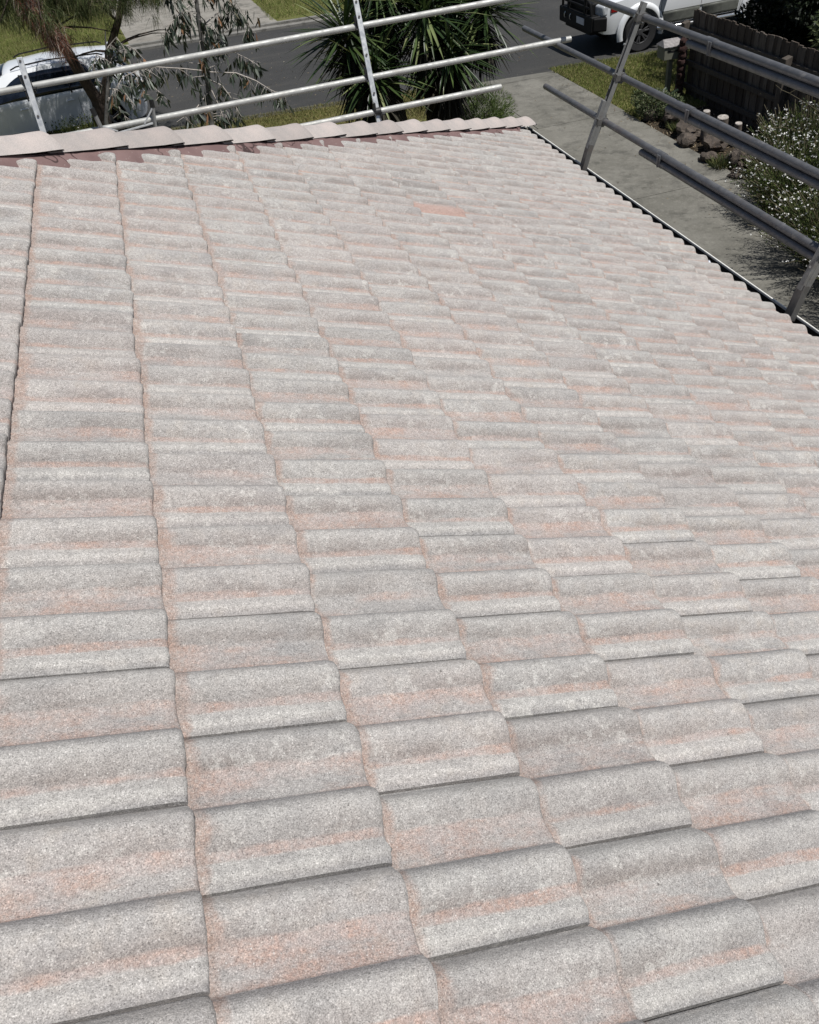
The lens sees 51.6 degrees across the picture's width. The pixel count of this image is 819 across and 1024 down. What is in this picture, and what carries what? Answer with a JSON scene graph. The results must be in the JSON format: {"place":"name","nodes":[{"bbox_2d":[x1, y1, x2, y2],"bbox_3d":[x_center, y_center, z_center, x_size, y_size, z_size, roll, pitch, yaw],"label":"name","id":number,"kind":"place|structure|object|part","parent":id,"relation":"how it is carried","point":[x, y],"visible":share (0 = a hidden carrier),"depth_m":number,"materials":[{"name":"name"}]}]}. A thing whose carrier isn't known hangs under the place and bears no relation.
{"place":"outdoors","nodes":[
{"label":"outdoors","id":0,"kind":"place"},
{"bbox_2d":[110,0,275,43],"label":"driveway","id":1,"kind":"structure","parent":0,"point":[137,27],"depth_m":26.44,"materials":[{"name":"concrete"}]},
{"bbox_2d":[170,90,426,129],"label":"verge","id":2,"kind":"structure","parent":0,"point":[414,116],"depth_m":17.64,"materials":[{"name":"green plant"}]},
{"bbox_2d":[45,111,104,134],"bbox_3d":[-6.641,-7.568,16.983,1.319,0.788,1.068,-16,42,-9],"label":"weed clump","id":3,"kind":"object","parent":2,"relation":"on","point":[80,127],"visible":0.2,"depth_m":16.88,"materials":[{"name":"green plant"}]},
{"bbox_2d":[0,0,193,125],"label":"weeping tree","id":4,"kind":"object","parent":2,"relation":"on","point":[41,17],"visible":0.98,"depth_m":15.35,"materials":[{"name":"green plant"}]},
{"bbox_2d":[88,31,170,130],"bbox_3d":[-4.845,-7.112,14.977,1.252,2.503,0.489,-16,42,-9],"label":"broad leaf sapling","id":5,"kind":"object","parent":2,"relation":"on","point":[127,54],"visible":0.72,"depth_m":14.59,"materials":[{"name":"green plant"}]},
{"bbox_2d":[108,0,294,128],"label":"gum sapling","id":6,"kind":"object","parent":2,"relation":"on","point":[186,24],"visible":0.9,"depth_m":12.54,"materials":[{"name":"green plant"}]},
{"bbox_2d":[0,116,818,1023],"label":"house","id":7,"kind":"structure","parent":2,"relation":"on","point":[408,570],"depth_m":1.98,"materials":[{"name":"tile"}]},
{"bbox_2d":[0,0,571,132],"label":"guard rail","id":8,"kind":"object","parent":7,"relation":"on","point":[377,112],"visible":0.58,"depth_m":7.45,"materials":[{"name":"metal"}]},
{"bbox_2d":[89,99,156,131],"bbox_3d":[-2.372,-3.169,7.272,0.529,0.624,0.153,-16,42,-9],"label":"scaffold bracket","id":9,"kind":"object","parent":8,"relation":"attached to","point":[98,122],"visible":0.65,"depth_m":7.19,"materials":[{"name":"grey metal"}]},
{"bbox_2d":[522,0,818,320],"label":"guard rail","id":10,"kind":"object","parent":7,"relation":"attached to","point":[793,167],"visible":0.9,"depth_m":5.89,"materials":[{"name":"metal"}]},
{"bbox_2d":[282,0,539,122],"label":"yucca","id":11,"kind":"object","parent":2,"relation":"on","point":[443,37],"visible":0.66,"depth_m":13.39,"materials":[{"name":"green plant"}]},
{"bbox_2d":[459,77,518,119],"bbox_3d":[1.294,-7.590,15.889,1.546,0.980,1.426,-16,42,-9],"label":"feathery shrub","id":12,"kind":"object","parent":2,"relation":"on","point":[493,110],"visible":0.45,"depth_m":15.74,"materials":[{"name":"green plant"}]},
{"bbox_2d":[252,0,394,20],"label":"verge","id":13,"kind":"structure","parent":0,"point":[290,16],"depth_m":25.77,"materials":[{"name":"green plant"}]},
{"bbox_2d":[0,0,361,63],"bbox_3d":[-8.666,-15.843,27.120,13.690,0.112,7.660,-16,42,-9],"label":"grass","id":14,"kind":"structure","parent":13,"relation":"on","point":[38,44],"depth_m":25.99,"materials":[{"name":"green plant"}]},
{"bbox_2d":[124,0,747,129],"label":"road","id":15,"kind":"structure","parent":0,"point":[550,23],"depth_m":20.64,"materials":[{"name":"grey asphalt"}]},
{"bbox_2d":[0,41,147,135],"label":"parked car","id":16,"kind":"object","parent":15,"relation":"on","point":[54,103],"visible":0.29,"depth_m":17.61,"materials":[{"name":"white paint"}]},
{"bbox_3d":[-7.525,-8.820,17.449,2.221,0.458,0.241,-16,42,-9],"label":"side window","id":17,"kind":"part","parent":16,"relation":"part of","materials":[{"name":"black glass"}]},
{"bbox_3d":[-6.195,-9.760,18.271,0.394,0.464,1.215,-16,42,-9],"label":"rear window","id":18,"kind":"part","parent":16,"relation":"part of","materials":[{"name":"grey glass"}]},
{"bbox_2d":[133,27,519,107],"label":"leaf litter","id":19,"kind":"object","parent":15,"relation":"on","point":[264,63],"visible":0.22,"depth_m":21.30,"materials":[{"name":"brown plant"}]},
{"bbox_2d":[560,0,762,51],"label":"parked ute","id":20,"kind":"object","parent":15,"relation":"on","point":[588,17],"visible":0.68,"depth_m":18.89,"materials":[{"name":"white paint"}]},
{"bbox_2d":[548,49,708,120],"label":"verge","id":21,"kind":"structure","parent":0,"point":[701,105],"depth_m":17.26,"materials":[{"name":"green plant"}]},
{"bbox_2d":[630,86,684,120],"bbox_3d":[4.534,-7.576,15.571,0.973,0.603,1.223,-1,42,8],"label":"garden bush","id":22,"kind":"object","parent":21,"relation":"on","point":[640,105],"visible":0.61,"depth_m":15.35,"materials":[{"name":"green plant"}]},
{"bbox_2d":[656,37,680,93],"bbox_3d":[4.915,-8.382,16.032,0.450,1.044,0.351,-13,42,-6],"label":"letterbox","id":23,"kind":"object","parent":21,"relation":"on","point":[667,50],"visible":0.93,"depth_m":15.75,"materials":[{"name":"grey metal"}]},
{"bbox_2d":[674,37,687,97],"bbox_3d":[5.078,-8.288,15.858,0.182,1.086,0.163,10,44,19],"label":"palm stump","id":24,"kind":"object","parent":21,"relation":"on","point":[682,49],"visible":0.94,"depth_m":15.77,"materials":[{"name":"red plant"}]},
{"bbox_2d":[733,0,818,49],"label":"dense tree","id":25,"kind":"object","parent":21,"relation":"on","point":[790,20],"visible":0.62,"depth_m":16.10,"materials":[{"name":"green plant"}]},
{"bbox_2d":[460,71,818,329],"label":"driveway","id":26,"kind":"structure","parent":0,"point":[726,238],"depth_m":13.31,"materials":[{"name":"concrete"}]},
{"bbox_2d":[530,78,804,297],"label":"leaf litter","id":27,"kind":"object","parent":26,"relation":"on","point":[669,153],"visible":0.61,"depth_m":14.40,"materials":[{"name":"brown plant"}]},
{"bbox_2d":[639,105,775,191],"bbox_3d":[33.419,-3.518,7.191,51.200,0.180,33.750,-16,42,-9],"label":"garden bed","id":28,"kind":"object","parent":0,"point":[665,129],"visible":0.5,"depth_m":14.86,"materials":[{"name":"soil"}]},
{"bbox_2d":[642,109,658,121],"bbox_3d":[4.385,-7.213,15.429,0.269,0.220,0.287,-13,42,-7],"label":"rock","id":29,"kind":"object","parent":28,"relation":"on","point":[651,119],"visible":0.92,"depth_m":15.36,"materials":[{"name":"stone"}]},
{"bbox_2d":[662,112,680,126],"bbox_3d":[4.696,-7.014,15.054,0.420,0.329,0.444,-21,43,-15],"label":"rock","id":30,"kind":"object","parent":28,"relation":"on","point":[667,117],"visible":0.43,"depth_m":14.95,"materials":[{"name":"stone"}]},
{"bbox_2d":[665,120,677,131],"bbox_3d":[4.800,-6.827,14.879,0.681,0.211,0.701,-16,42,-9],"label":"weed tuft","id":31,"kind":"object","parent":28,"relation":"on","point":[672,128],"visible":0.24,"depth_m":14.86,"materials":[{"name":"green plant"}]},
{"bbox_2d":[677,132,696,148],"bbox_3d":[4.682,-6.255,14.283,0.314,0.237,0.349,-14,42,-7],"label":"rock","id":32,"kind":"object","parent":28,"relation":"on","point":[686,140],"visible":1,"depth_m":14.20,"materials":[{"name":"stone"}]},
{"bbox_2d":[676,120,700,138],"bbox_3d":[4.852,-6.593,14.639,0.503,0.312,0.671,2,42,11],"label":"rock","id":33,"kind":"object","parent":28,"relation":"on","point":[681,126],"visible":0.34,"depth_m":14.47,"materials":[{"name":"stone"}]},
{"bbox_2d":[699,109,709,143],"bbox_3d":[4.966,-6.459,14.246,0.139,0.572,0.170,16,46,24],"label":"tree stump","id":34,"kind":"object","parent":28,"relation":"on","point":[703,133],"visible":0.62,"depth_m":14.26,"materials":[{"name":"brown wood"}]},
{"bbox_2d":[698,151,717,162],"bbox_3d":[4.827,-5.737,13.713,0.300,0.220,0.328,-29,46,-23],"label":"rock","id":35,"kind":"object","parent":28,"relation":"on","point":[703,155],"visible":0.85,"depth_m":13.62,"materials":[{"name":"stone"}]},
{"bbox_2d":[702,135,726,151],"bbox_3d":[5.060,-6.101,14.030,0.418,0.318,0.432,3,42,11],"label":"rock","id":36,"kind":"object","parent":28,"relation":"on","point":[711,143],"visible":0.76,"depth_m":13.93,"materials":[{"name":"stone"}]},
{"bbox_2d":[701,151,732,169],"bbox_3d":[4.965,-5.604,13.480,0.599,0.201,0.602,-16,42,-9],"label":"weed tuft","id":37,"kind":"object","parent":28,"relation":"on","point":[719,161],"visible":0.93,"depth_m":13.45,"materials":[{"name":"green plant"}]},
{"bbox_2d":[717,114,728,123],"bbox_3d":[5.234,-6.402,14.217,0.230,0.478,0.230,-16,42,-9],"label":"tree stump","id":38,"kind":"object","parent":28,"relation":"on","point":[724,118],"visible":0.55,"depth_m":14.02,"materials":[{"name":"beige wood"}]},
{"bbox_2d":[727,167,744,179],"bbox_3d":[5.072,-5.237,13.116,0.282,0.192,0.271,15,46,24],"label":"rock","id":39,"kind":"object","parent":28,"relation":"on","point":[732,174],"visible":0.6,"depth_m":13.06,"materials":[{"name":"grey stone"}]},
{"bbox_2d":[731,121,741,147],"bbox_3d":[5.412,-6.215,14.003,0.156,0.443,0.156,-16,42,-9],"label":"tree stump","id":40,"kind":"object","parent":28,"relation":"on","point":[738,125],"visible":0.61,"depth_m":13.85,"materials":[{"name":"beige wood"}]},
{"bbox_2d":[724,148,757,168],"bbox_3d":[5.257,-5.614,13.448,0.458,0.343,0.501,-10,41,-3],"label":"rock","id":41,"kind":"object","parent":28,"relation":"on","point":[734,156],"visible":0.52,"depth_m":13.29,"materials":[{"name":"stone"}]},
{"bbox_2d":[675,9,818,138],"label":"paling fence","id":42,"kind":"object","parent":28,"relation":"on","point":[740,94],"visible":0.69,"depth_m":14.59,"materials":[{"name":"brown wood"}]},
{"bbox_2d":[725,130,818,222],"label":"flowering shrub","id":43,"kind":"object","parent":28,"relation":"on","point":[763,192],"visible":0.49,"depth_m":11.57,"materials":[{"name":"green plant"}]},
{"bbox_2d":[746,94,818,164],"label":"flowering shrub","id":44,"kind":"object","parent":28,"relation":"on","point":[809,124],"visible":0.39,"depth_m":12.39,"materials":[{"name":"green plant"}]},
{"bbox_2d":[749,181,818,273],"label":"flowering shrub","id":45,"kind":"object","parent":28,"relation":"on","point":[811,210],"visible":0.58,"depth_m":10.52,"materials":[{"name":"green plant"}]},
{"bbox_2d":[763,85,818,135],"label":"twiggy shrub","id":46,"kind":"object","parent":28,"relation":"on","point":[801,100],"visible":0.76,"depth_m":12.04,"materials":[{"name":"plant"}]},
{"bbox_2d":[806,11,818,50],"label":"leafy shrub","id":47,"kind":"object","parent":28,"relation":"on","point":[814,32],"visible":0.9,"depth_m":13.17,"materials":[{"name":"green plant"}]},
{"label":"ground","id":48,"kind":"structure","parent":0,"visible":0},
{"bbox_2d":[0,3,401,64],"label":"kerb","id":49,"kind":"structure","parent":48,"relation":"on","point":[234,30],"depth_m":24.62,"materials":[{"name":"concrete"}]},
{"bbox_2d":[119,7,414,52],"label":"kerb","id":50,"kind":"structure","parent":48,"relation":"on","point":[241,32],"depth_m":24.47,"materials":[{"name":"concrete"}]},
{"bbox_2d":[171,89,416,129],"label":"kerb","id":51,"kind":"structure","parent":48,"relation":"on","point":[259,115],"depth_m":18.11,"materials":[{"name":"grey concrete"}]},
{"bbox_2d":[555,48,689,68],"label":"kerb","id":52,"kind":"structure","parent":48,"relation":"on","point":[610,58],"depth_m":18.64,"materials":[{"name":"grey concrete"}]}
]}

